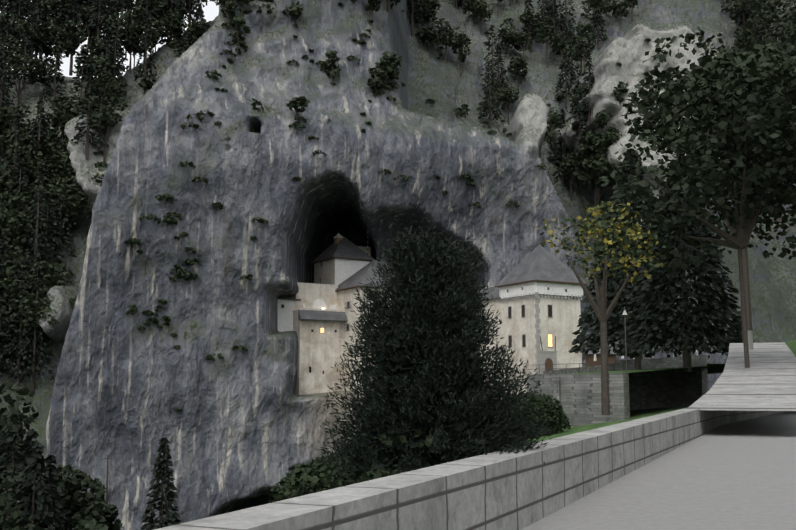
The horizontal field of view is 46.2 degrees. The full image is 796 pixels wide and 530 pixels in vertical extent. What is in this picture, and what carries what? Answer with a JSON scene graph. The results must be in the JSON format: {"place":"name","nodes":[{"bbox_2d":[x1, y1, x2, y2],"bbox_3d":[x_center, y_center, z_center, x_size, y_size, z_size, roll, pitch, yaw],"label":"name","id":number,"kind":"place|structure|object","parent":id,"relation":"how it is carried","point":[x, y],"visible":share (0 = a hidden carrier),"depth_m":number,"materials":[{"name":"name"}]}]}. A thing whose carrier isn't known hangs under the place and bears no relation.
{"place":"outdoors","nodes":[
{"label":"outdoors","id":0,"kind":"place"},
{"bbox_2d":[0,0,218,77],"label":"sky","id":1,"kind":"structure","parent":0,"point":[211,11],"materials":[{"name":"white"}]},
{"bbox_2d":[0,0,795,529],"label":"cliff","id":2,"kind":"structure","parent":0,"point":[242,430],"depth_m":179.79,"materials":[{"name":"grey stone"}]},
{"bbox_2d":[0,0,795,529],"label":"tree foliage","id":3,"kind":"object","parent":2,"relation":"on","point":[728,94],"visible":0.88,"depth_m":110.82,"materials":[{"name":"green plant"}]},
{"bbox_2d":[277,230,587,398],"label":"castle","id":4,"kind":"structure","parent":2,"relation":"on","point":[537,293],"depth_m":183.56,"materials":[{"name":"paint"}]},
{"bbox_2d":[503,405,795,529],"bbox_3d":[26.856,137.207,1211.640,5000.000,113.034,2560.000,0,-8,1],"label":"ground","id":5,"kind":"structure","parent":0,"point":[740,475],"depth_m":16.21,"materials":[{"name":"grey concrete"}]},
{"bbox_2d":[48,0,668,502],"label":"shrubs","id":6,"kind":"object","parent":5,"relation":"on","point":[312,476],"visible":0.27,"depth_m":82.59,"materials":[{"name":"green plant"}]},
{"bbox_2d":[0,0,795,529],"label":"trunks","id":7,"kind":"object","parent":5,"relation":"on","point":[738,242],"visible":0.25,"depth_m":171.24,"materials":[{"name":"brown plant"}]},
{"bbox_2d":[0,0,795,529],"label":"conifer trees","id":8,"kind":"object","parent":7,"relation":"attached to","point":[654,318],"visible":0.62,"depth_m":121.65,"materials":[{"name":"green plant"}]},
{"bbox_2d":[103,307,752,503],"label":"terraces","id":9,"kind":"object","parent":5,"relation":"on","point":[651,383],"visible":0.38,"depth_m":107.69,"materials":[{"name":"stone"}]},
{"bbox_2d":[315,225,554,485],"bbox_3d":[0.350,1.527,13.407,3.291,4.211,3.347,5,-9,-31],"label":"large bush","id":10,"kind":"object","parent":5,"relation":"on","point":[427,373],"visible":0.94,"depth_m":12.64,"materials":[{"name":"green plant"}]},
{"bbox_2d":[154,408,795,529],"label":"parapet","id":11,"kind":"structure","parent":5,"relation":"on","point":[512,490],"depth_m":10.93,"materials":[{"name":"grey stone"}]},
{"bbox_2d":[688,340,795,410],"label":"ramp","id":12,"kind":"structure","parent":0,"point":[766,381],"depth_m":43.65,"materials":[{"name":"grey wood"}]}
]}

